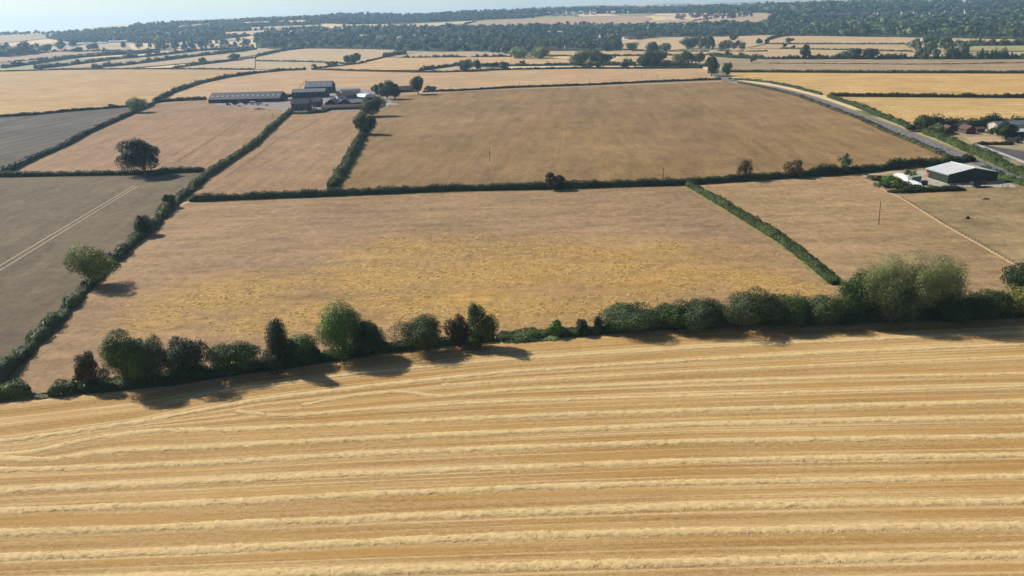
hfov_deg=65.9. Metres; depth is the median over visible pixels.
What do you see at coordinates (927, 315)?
hedge
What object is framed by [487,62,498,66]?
tree
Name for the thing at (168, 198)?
tree
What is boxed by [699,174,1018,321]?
pasture
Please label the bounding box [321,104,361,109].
stable range
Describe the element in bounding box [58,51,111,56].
hedge
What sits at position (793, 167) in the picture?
tree
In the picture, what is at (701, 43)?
tree
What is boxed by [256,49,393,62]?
field
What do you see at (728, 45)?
tree
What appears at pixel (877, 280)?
tree
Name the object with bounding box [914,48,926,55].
tree
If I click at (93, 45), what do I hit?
tree
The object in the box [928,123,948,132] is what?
tree
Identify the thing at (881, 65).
crop field
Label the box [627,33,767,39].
wood floor
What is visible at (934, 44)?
tree
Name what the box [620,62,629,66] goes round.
tree
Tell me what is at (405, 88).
stable shed
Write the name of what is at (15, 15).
sky
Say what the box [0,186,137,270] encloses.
track
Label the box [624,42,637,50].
tree
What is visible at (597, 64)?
tree
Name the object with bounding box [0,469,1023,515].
straw windrow
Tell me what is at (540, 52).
tree
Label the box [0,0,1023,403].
ground
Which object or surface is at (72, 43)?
tree
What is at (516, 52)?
tree
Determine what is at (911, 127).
tree
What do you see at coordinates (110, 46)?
field
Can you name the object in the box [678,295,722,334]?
bush
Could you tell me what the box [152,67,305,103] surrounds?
hedge
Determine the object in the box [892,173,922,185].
rubble bank
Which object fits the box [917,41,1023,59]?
hedge
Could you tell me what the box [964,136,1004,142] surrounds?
sand school
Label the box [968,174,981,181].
door
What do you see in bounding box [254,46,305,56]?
hedge
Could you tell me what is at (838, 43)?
hedge
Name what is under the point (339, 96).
outbuilding
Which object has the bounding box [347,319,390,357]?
tree
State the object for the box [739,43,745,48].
tree
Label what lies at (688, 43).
tree
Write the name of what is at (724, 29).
woodland
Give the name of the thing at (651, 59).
tree
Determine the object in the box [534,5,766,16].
wood floor
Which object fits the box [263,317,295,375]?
tree
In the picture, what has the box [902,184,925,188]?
bramble
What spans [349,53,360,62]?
tree
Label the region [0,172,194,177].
grass margin
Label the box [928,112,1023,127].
hedge
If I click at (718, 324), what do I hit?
hedge
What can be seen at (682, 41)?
tree
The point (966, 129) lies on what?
stable block
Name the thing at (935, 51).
tree
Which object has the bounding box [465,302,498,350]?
tree
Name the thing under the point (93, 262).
tree
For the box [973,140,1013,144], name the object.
hedge
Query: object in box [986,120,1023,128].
shed
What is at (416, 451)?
straw windrow
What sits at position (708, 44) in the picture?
tree
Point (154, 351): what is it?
tree
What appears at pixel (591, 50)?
tree
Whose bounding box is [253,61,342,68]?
field
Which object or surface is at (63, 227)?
track
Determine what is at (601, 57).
tree
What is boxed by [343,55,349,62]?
tree
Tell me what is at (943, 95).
hedge
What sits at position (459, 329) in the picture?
bush
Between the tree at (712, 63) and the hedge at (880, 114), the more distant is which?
the tree at (712, 63)
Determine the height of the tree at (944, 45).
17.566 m
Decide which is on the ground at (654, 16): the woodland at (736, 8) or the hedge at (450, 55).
the hedge at (450, 55)
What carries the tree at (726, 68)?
on the ground at (654, 16)
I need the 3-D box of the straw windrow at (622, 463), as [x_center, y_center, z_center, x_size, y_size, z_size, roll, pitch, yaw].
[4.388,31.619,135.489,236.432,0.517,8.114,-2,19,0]
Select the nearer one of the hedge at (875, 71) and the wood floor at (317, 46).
the hedge at (875, 71)
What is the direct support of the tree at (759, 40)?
on the field at (749, 41)
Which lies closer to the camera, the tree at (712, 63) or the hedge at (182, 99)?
the hedge at (182, 99)
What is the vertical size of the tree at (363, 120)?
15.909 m
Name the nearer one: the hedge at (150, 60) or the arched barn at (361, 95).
the arched barn at (361, 95)
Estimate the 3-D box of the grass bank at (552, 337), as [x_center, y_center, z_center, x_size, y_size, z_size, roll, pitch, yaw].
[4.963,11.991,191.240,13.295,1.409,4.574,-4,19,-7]
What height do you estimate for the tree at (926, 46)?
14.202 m
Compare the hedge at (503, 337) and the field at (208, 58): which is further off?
the field at (208, 58)
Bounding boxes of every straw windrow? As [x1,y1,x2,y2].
[0,342,1023,443]
[0,398,1023,455]
[0,412,1023,463]
[0,432,1023,473]
[0,449,1023,494]
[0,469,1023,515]
[0,495,1023,540]
[0,518,1023,563]
[35,547,1023,575]
[163,329,1023,404]
[232,384,1023,417]
[300,371,1023,407]
[440,354,1023,386]
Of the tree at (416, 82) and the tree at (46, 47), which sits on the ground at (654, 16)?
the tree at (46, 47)
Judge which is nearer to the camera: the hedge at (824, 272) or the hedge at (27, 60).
the hedge at (824, 272)
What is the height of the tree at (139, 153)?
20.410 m
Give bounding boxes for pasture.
[0,185,835,403]
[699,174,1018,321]
[863,168,1023,265]
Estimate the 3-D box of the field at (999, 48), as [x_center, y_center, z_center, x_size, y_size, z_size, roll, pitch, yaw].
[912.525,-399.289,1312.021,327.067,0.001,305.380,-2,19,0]
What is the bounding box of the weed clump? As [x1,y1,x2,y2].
[29,392,47,399]
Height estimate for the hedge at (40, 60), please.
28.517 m
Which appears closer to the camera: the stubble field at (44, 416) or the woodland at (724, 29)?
the stubble field at (44, 416)
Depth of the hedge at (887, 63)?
1086.42 m
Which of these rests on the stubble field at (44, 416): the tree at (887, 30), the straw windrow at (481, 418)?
the straw windrow at (481, 418)
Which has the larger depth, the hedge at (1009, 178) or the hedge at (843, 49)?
the hedge at (843, 49)
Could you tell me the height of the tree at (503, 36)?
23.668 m
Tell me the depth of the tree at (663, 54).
1261.69 m
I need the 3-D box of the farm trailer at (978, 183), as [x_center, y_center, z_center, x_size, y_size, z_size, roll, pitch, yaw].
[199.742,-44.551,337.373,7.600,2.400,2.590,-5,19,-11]
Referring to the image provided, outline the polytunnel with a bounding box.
[108,40,127,42]
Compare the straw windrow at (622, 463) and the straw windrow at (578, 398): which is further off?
the straw windrow at (578, 398)
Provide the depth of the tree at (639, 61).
1174.72 m
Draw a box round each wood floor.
[47,17,319,42]
[256,37,394,48]
[324,9,531,23]
[395,32,620,52]
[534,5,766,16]
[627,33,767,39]
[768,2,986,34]
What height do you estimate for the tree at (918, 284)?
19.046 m
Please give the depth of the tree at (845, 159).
369.74 m
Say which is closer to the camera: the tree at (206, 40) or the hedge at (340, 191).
the hedge at (340, 191)
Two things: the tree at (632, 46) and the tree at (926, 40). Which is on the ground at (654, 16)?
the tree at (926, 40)
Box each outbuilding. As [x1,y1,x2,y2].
[324,98,339,104]
[336,92,355,99]
[338,97,350,103]
[340,88,360,92]
[344,94,357,98]
[348,98,362,103]
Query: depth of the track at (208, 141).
531.36 m
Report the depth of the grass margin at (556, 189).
356.82 m
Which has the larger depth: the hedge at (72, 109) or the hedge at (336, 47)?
the hedge at (336, 47)
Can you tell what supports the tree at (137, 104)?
on the grass margin at (75, 142)
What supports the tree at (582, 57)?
on the ground at (654, 16)
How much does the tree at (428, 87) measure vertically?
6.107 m
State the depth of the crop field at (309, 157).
459.09 m
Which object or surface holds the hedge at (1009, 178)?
on the pasture at (995, 221)
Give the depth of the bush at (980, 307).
191.27 m
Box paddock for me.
[948,130,1023,161]
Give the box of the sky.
[0,0,795,32]
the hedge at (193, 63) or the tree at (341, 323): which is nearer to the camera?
the tree at (341, 323)
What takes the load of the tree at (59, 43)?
on the field at (110, 46)
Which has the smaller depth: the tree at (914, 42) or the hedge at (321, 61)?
the tree at (914, 42)
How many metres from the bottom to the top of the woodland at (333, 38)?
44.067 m
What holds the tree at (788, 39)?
on the field at (820, 39)
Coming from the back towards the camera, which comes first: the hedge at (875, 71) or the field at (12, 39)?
the field at (12, 39)
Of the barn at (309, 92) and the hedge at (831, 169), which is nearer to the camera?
the hedge at (831, 169)
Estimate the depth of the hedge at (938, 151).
530.06 m
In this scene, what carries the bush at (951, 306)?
on the ground at (654, 16)
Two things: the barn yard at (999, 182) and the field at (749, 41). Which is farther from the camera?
the field at (749, 41)
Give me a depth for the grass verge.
495.44 m
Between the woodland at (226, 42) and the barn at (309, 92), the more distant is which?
the woodland at (226, 42)
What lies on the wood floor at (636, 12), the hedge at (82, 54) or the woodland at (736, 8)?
the woodland at (736, 8)
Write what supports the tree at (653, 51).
on the field at (633, 58)
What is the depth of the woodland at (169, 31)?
3204.10 m
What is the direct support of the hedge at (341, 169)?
on the grass margin at (349, 170)
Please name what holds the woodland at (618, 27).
on the wood floor
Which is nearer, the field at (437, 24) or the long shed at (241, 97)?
the long shed at (241, 97)
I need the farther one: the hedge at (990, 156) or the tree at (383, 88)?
the tree at (383, 88)
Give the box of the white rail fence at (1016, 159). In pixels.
[977,144,1022,162]
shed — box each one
[208,91,287,102]
[398,86,412,92]
[975,126,985,132]
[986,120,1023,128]
[1011,129,1023,137]
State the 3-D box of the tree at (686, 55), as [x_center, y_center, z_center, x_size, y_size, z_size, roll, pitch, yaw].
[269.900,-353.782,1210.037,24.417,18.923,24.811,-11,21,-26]
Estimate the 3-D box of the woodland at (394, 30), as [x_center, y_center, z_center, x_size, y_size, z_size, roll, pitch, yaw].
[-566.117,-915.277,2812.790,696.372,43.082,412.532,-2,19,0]
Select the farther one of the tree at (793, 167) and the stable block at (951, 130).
the stable block at (951, 130)
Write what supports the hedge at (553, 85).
on the grass margin at (588, 85)
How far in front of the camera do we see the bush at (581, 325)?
191.99 m
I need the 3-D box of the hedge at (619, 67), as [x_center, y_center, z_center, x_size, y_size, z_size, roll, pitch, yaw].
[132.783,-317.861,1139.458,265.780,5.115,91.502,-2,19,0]
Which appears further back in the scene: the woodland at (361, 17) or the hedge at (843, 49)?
the woodland at (361, 17)
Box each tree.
[1,47,17,56]
[12,45,22,53]
[17,40,29,52]
[23,48,39,53]
[38,44,51,50]
[55,40,65,48]
[62,243,120,283]
[69,40,76,45]
[71,47,82,51]
[71,350,108,384]
[90,42,98,48]
[97,327,153,380]
[114,138,160,174]
[120,41,125,47]
[125,96,148,111]
[133,214,152,232]
[134,334,167,383]
[152,35,166,44]
[160,335,211,381]
[161,194,175,203]
[171,40,179,47]
[189,37,194,48]
[196,40,204,46]
[198,57,206,61]
[203,37,208,44]
[227,53,239,60]
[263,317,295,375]
[313,298,378,361]
[325,61,337,66]
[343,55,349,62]
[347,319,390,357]
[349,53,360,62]
[352,111,376,130]
[358,96,386,115]
[370,84,378,94]
[377,80,396,98]
[389,83,400,98]
[409,76,423,93]
[424,85,436,89]
[456,59,472,69]
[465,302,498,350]
[473,60,480,69]
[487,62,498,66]
[498,61,508,68]
[499,32,508,38]
[507,46,528,58]
[526,46,550,57]
[542,39,549,46]
[545,172,565,189]
[567,50,589,64]
[585,48,601,58]
[585,61,592,66]
[588,52,615,63]
[592,61,601,66]
[600,42,614,50]
[610,37,622,49]
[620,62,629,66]
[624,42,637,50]
[636,54,647,65]
[640,51,663,65]
[644,48,660,54]
[645,41,661,49]
[656,51,667,61]
[659,43,671,50]
[671,54,682,61]
[678,37,687,44]
[678,51,693,62]
[684,37,691,49]
[690,38,694,48]
[692,52,705,62]
[698,38,703,49]
[705,55,719,75]
[706,39,710,49]
[710,38,715,49]
[718,43,725,49]
[722,62,732,75]
[723,42,731,48]
[729,34,738,39]
[736,159,753,174]
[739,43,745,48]
[756,38,762,43]
[783,159,804,175]
[785,37,794,42]
[800,44,811,57]
[820,26,825,33]
[832,268,876,318]
[837,153,853,170]
[845,48,861,57]
[856,253,905,322]
[861,48,880,57]
[872,250,957,314]
[881,27,891,34]
[881,54,898,58]
[905,125,916,130]
[911,40,921,47]
[912,114,934,130]
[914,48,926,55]
[920,250,975,312]
[921,36,931,45]
[922,44,932,50]
[925,41,938,51]
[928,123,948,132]
[932,48,940,54]
[936,36,947,45]
[938,40,955,50]
[957,41,972,48]
[958,45,970,54]
[986,128,996,133]
[993,121,1019,139]
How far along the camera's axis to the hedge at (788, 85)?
810.45 m
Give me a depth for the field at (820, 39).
1839.96 m
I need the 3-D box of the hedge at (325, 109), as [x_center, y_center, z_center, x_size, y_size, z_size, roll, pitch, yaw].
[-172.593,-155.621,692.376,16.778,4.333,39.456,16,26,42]
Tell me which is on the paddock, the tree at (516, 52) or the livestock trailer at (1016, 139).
the livestock trailer at (1016, 139)
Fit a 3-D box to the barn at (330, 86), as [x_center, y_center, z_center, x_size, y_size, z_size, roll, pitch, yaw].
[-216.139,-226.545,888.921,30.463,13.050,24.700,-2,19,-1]
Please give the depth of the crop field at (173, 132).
565.13 m
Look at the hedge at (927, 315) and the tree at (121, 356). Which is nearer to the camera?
the tree at (121, 356)
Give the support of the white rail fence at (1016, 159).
on the paddock
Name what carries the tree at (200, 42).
on the ground at (654, 16)
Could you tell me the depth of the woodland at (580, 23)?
2955.97 m
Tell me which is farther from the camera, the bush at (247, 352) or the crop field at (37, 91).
the crop field at (37, 91)
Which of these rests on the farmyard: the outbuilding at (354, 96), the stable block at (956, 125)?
the outbuilding at (354, 96)
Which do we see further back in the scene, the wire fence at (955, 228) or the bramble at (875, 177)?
the bramble at (875, 177)
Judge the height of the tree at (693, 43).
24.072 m
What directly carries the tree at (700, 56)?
on the ground at (654, 16)
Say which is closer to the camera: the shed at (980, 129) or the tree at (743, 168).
the tree at (743, 168)
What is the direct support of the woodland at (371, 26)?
on the ground at (654, 16)
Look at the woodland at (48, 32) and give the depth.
3596.11 m
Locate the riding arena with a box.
[979,145,1023,160]
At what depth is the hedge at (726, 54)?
1233.27 m
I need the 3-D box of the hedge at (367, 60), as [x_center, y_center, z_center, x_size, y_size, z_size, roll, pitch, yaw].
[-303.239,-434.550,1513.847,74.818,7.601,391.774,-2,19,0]
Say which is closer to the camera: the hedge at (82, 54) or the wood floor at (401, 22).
the hedge at (82, 54)
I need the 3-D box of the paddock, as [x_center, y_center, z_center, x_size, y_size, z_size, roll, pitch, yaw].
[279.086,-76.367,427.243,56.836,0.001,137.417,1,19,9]
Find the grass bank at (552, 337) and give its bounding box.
[506,334,559,342]
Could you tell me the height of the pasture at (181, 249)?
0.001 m
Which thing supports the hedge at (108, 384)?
on the pasture at (181, 249)
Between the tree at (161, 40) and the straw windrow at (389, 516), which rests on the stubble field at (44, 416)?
the straw windrow at (389, 516)
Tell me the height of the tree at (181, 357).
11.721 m
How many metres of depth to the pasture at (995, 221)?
296.55 m
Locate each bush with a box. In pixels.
[204,340,265,375]
[284,333,319,363]
[386,312,444,352]
[442,313,471,345]
[547,319,566,335]
[576,318,587,334]
[591,316,604,334]
[596,299,662,331]
[653,298,691,328]
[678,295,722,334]
[719,286,792,327]
[762,292,813,327]
[807,294,846,326]
[868,287,924,323]
[923,290,970,325]
[955,290,1001,320]
[977,289,1013,317]
[998,262,1023,289]
[1002,283,1023,314]
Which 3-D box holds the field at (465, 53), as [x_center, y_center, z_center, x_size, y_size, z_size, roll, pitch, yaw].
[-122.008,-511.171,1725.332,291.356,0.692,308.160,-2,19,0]
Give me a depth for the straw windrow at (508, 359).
181.77 m
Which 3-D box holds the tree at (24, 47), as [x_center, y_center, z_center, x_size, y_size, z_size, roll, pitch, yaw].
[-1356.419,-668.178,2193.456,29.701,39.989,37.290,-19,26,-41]
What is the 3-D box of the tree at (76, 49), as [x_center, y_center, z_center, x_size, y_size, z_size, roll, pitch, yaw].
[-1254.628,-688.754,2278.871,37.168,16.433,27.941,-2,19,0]
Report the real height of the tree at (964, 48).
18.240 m
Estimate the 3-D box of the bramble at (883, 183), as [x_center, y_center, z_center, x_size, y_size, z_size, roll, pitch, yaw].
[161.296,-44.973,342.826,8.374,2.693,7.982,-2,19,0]
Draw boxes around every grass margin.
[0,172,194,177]
[13,106,152,171]
[206,166,931,201]
[322,128,372,188]
[486,80,704,89]
[685,187,842,282]
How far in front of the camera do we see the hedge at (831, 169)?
377.13 m
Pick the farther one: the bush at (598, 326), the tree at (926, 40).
the tree at (926, 40)
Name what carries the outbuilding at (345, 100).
on the farmyard
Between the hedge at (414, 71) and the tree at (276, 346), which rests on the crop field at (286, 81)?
the hedge at (414, 71)
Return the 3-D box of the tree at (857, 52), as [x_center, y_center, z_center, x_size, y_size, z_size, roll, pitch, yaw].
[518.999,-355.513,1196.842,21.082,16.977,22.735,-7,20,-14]
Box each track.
[0,185,134,265]
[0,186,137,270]
[174,117,243,162]
[226,119,317,176]
[381,80,722,98]
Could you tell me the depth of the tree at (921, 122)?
482.14 m
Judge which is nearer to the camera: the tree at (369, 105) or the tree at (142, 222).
the tree at (142, 222)
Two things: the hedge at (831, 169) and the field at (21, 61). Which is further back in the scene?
the field at (21, 61)
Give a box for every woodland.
[0,26,124,34]
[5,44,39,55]
[45,14,321,42]
[135,37,253,49]
[253,24,446,39]
[253,32,396,48]
[318,7,534,23]
[328,23,475,28]
[393,24,623,53]
[444,19,771,33]
[531,21,630,28]
[533,1,769,15]
[623,23,787,37]
[764,0,1023,35]
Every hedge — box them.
[0,47,156,56]
[0,67,253,71]
[0,101,154,171]
[0,105,128,116]
[0,165,204,176]
[0,255,118,383]
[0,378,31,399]
[1,46,159,67]
[8,57,47,61]
[33,45,252,68]
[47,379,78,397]
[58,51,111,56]
[78,360,208,394]
[91,46,256,67]
[108,173,207,260]
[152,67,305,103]
[157,96,206,102]
[172,56,256,67]
[188,171,800,201]
[202,108,293,176]
[207,344,321,378]
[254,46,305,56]
[256,59,343,63]
[291,107,330,113]
[305,46,392,49]
[311,55,386,69]
[313,68,511,72]
[321,336,494,362]
[326,129,368,188]
[382,49,406,56]
[400,53,511,57]
[419,58,568,70]
[422,77,720,91]
[495,325,601,342]
[512,66,702,69]
[535,49,708,51]
[546,53,707,55]
[569,58,706,65]
[602,299,787,334]
[685,180,840,284]
[693,14,736,20]
[708,49,917,58]
[718,49,767,51]
[728,77,822,94]
[730,69,1023,73]
[738,81,956,157]
[767,32,1023,39]
[768,42,904,43]
[773,62,1023,64]
[780,47,912,51]
[792,290,965,327]
[801,153,976,176]
[826,93,911,126]
[830,91,1023,97]
[887,183,965,193]
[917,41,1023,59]
[921,128,1023,177]
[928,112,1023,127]
[953,36,1023,45]
[965,284,1023,319]
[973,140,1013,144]
[979,165,1023,185]
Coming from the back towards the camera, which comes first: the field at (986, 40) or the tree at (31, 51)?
the tree at (31, 51)
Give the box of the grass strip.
[865,179,1017,266]
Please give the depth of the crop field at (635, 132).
504.91 m
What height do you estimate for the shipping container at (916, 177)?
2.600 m
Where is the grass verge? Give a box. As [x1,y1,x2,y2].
[710,66,1023,188]
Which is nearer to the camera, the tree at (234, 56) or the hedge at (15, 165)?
the hedge at (15, 165)
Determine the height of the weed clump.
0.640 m
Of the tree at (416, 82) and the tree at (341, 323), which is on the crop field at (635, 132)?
the tree at (416, 82)
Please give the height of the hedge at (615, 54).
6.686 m
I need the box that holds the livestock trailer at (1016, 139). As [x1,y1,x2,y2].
[1012,137,1020,142]
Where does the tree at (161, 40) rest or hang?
on the ground at (654, 16)
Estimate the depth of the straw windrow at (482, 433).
148.60 m
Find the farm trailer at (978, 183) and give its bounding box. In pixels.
[970,180,986,186]
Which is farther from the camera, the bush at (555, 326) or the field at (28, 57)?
the field at (28, 57)
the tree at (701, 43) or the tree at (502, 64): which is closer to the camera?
the tree at (502, 64)
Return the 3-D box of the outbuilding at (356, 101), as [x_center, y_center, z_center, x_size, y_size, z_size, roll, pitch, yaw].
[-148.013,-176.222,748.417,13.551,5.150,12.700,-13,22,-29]
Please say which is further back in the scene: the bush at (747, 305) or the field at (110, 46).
the field at (110, 46)
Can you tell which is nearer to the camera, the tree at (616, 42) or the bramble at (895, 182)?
the bramble at (895, 182)
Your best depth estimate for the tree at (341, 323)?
178.89 m
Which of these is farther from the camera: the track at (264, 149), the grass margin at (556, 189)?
the track at (264, 149)
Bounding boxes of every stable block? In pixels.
[941,124,954,133]
[950,122,967,130]
[958,124,976,133]
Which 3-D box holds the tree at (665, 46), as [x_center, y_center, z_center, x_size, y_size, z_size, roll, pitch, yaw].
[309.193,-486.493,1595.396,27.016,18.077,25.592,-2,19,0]
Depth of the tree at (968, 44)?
1256.63 m
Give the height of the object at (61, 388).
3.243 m
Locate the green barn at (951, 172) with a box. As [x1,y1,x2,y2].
[925,161,997,183]
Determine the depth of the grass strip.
275.65 m
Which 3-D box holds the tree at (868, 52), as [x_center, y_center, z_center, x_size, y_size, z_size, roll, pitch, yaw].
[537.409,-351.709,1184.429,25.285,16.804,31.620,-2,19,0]
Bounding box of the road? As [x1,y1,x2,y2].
[713,71,1021,178]
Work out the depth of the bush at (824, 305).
191.16 m
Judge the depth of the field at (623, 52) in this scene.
1597.29 m
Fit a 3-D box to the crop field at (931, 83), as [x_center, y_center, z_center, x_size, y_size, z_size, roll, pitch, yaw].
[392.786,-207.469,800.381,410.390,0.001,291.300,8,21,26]
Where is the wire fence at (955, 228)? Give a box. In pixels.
[901,196,1016,264]
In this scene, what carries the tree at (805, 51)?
on the crop field at (881, 65)
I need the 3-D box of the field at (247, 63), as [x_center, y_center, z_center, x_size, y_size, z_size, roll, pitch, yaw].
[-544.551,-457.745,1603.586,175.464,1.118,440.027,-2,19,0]
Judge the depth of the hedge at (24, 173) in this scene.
422.98 m
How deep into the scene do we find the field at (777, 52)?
1406.85 m
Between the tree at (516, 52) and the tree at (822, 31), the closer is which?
the tree at (516, 52)
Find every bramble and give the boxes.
[866,175,882,179]
[872,180,889,186]
[881,175,899,181]
[884,178,912,187]
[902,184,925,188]
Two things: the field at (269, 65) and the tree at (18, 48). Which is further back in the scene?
the tree at (18, 48)
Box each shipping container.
[907,175,921,181]
[919,180,927,184]
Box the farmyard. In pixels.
[208,87,391,111]
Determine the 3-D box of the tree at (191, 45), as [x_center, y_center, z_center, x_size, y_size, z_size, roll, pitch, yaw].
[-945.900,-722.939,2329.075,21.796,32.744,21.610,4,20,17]
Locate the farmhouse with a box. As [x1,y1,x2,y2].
[290,97,311,110]
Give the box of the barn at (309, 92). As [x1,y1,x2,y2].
[291,88,327,98]
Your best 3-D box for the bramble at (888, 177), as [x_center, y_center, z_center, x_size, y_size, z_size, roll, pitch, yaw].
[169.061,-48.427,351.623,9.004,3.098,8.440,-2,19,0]
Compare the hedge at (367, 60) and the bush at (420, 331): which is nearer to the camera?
the bush at (420, 331)
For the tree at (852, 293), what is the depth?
191.96 m
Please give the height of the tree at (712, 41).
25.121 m
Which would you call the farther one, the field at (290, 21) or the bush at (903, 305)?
the field at (290, 21)
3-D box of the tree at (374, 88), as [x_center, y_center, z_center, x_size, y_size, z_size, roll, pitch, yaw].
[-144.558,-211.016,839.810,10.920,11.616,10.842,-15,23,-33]
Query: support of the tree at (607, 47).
on the field at (623, 52)
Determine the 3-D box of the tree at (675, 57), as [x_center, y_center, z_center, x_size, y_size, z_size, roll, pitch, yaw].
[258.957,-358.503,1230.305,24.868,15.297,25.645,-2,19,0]
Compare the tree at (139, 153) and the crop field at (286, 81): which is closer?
the tree at (139, 153)
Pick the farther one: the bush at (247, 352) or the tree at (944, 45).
the tree at (944, 45)
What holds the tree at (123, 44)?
on the field at (110, 46)
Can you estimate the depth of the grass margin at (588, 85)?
879.92 m
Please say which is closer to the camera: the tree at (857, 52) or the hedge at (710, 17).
the tree at (857, 52)
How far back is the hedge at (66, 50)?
2269.49 m
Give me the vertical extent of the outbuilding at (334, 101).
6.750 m
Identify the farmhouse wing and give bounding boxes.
[310,96,322,106]
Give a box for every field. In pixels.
[0,36,46,42]
[0,51,104,61]
[0,54,94,64]
[0,69,267,114]
[0,107,130,167]
[0,172,201,362]
[0,318,1023,575]
[9,44,131,50]
[17,100,284,171]
[55,50,221,67]
[105,51,255,67]
[156,68,715,103]
[183,58,254,67]
[188,110,367,197]
[225,29,283,34]
[244,20,304,22]
[251,25,316,29]
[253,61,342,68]
[256,49,277,53]
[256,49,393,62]
[323,57,570,69]
[330,21,466,28]
[335,80,943,189]
[392,51,521,56]
[467,16,652,25]
[548,50,708,54]
[615,55,708,61]
[622,35,786,50]
[628,14,770,24]
[709,48,914,56]
[718,59,1023,70]
[730,73,1023,95]
[749,44,910,50]
[770,36,915,43]
[840,97,1023,123]
[952,39,1015,41]
[969,46,1023,50]
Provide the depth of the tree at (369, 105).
645.73 m
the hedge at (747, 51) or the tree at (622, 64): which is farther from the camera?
the hedge at (747, 51)
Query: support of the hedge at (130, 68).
on the ground at (654, 16)
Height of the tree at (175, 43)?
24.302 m
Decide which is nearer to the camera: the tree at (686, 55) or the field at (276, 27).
the tree at (686, 55)
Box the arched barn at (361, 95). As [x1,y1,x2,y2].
[357,93,376,99]
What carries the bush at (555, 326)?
on the pasture at (181, 249)
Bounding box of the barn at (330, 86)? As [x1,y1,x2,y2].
[304,80,335,92]
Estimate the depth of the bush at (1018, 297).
194.27 m
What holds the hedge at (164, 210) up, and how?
on the ground at (654, 16)
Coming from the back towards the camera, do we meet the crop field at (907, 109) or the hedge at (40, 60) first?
the hedge at (40, 60)
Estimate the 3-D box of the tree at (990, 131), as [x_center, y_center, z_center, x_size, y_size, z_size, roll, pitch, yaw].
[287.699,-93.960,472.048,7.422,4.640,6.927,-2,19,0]
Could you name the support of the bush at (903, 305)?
on the ground at (654, 16)
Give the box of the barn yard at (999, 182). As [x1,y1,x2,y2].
[908,163,1014,186]
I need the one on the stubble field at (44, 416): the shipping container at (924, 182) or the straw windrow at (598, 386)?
the straw windrow at (598, 386)
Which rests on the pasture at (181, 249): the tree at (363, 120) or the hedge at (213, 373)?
the hedge at (213, 373)
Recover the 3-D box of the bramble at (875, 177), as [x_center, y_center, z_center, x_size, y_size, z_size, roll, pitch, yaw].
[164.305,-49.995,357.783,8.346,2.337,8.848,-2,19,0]
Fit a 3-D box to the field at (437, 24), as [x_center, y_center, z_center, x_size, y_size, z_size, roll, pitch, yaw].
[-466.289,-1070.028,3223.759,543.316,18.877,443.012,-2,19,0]
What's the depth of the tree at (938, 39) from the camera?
1465.54 m
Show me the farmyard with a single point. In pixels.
(284, 105)
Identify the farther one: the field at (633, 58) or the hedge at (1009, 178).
the field at (633, 58)
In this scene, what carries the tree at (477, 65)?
on the crop field at (286, 81)
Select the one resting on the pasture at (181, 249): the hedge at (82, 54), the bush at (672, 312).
the bush at (672, 312)
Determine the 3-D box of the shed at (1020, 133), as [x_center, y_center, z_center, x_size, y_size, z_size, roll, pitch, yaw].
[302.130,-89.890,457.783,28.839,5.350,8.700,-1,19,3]
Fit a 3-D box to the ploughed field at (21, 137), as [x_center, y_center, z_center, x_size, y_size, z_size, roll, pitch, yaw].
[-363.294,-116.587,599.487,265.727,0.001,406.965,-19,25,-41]
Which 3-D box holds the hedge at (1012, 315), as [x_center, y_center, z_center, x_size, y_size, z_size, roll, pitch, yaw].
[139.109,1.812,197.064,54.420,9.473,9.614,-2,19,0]
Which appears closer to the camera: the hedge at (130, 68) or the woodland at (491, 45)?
the hedge at (130, 68)
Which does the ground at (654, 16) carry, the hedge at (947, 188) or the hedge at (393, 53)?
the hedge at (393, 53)
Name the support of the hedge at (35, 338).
on the pasture at (181, 249)
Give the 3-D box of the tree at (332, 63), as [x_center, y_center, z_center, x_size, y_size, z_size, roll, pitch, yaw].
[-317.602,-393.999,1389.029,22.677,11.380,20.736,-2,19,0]
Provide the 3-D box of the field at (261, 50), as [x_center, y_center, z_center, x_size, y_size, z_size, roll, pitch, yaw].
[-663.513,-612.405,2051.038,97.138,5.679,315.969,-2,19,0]
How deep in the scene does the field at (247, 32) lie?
3000.08 m
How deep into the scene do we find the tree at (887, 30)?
1945.30 m
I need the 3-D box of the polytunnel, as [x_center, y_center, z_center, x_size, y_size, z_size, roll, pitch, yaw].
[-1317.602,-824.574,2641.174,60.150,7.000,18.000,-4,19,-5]
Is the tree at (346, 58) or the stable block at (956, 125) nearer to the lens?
the stable block at (956, 125)

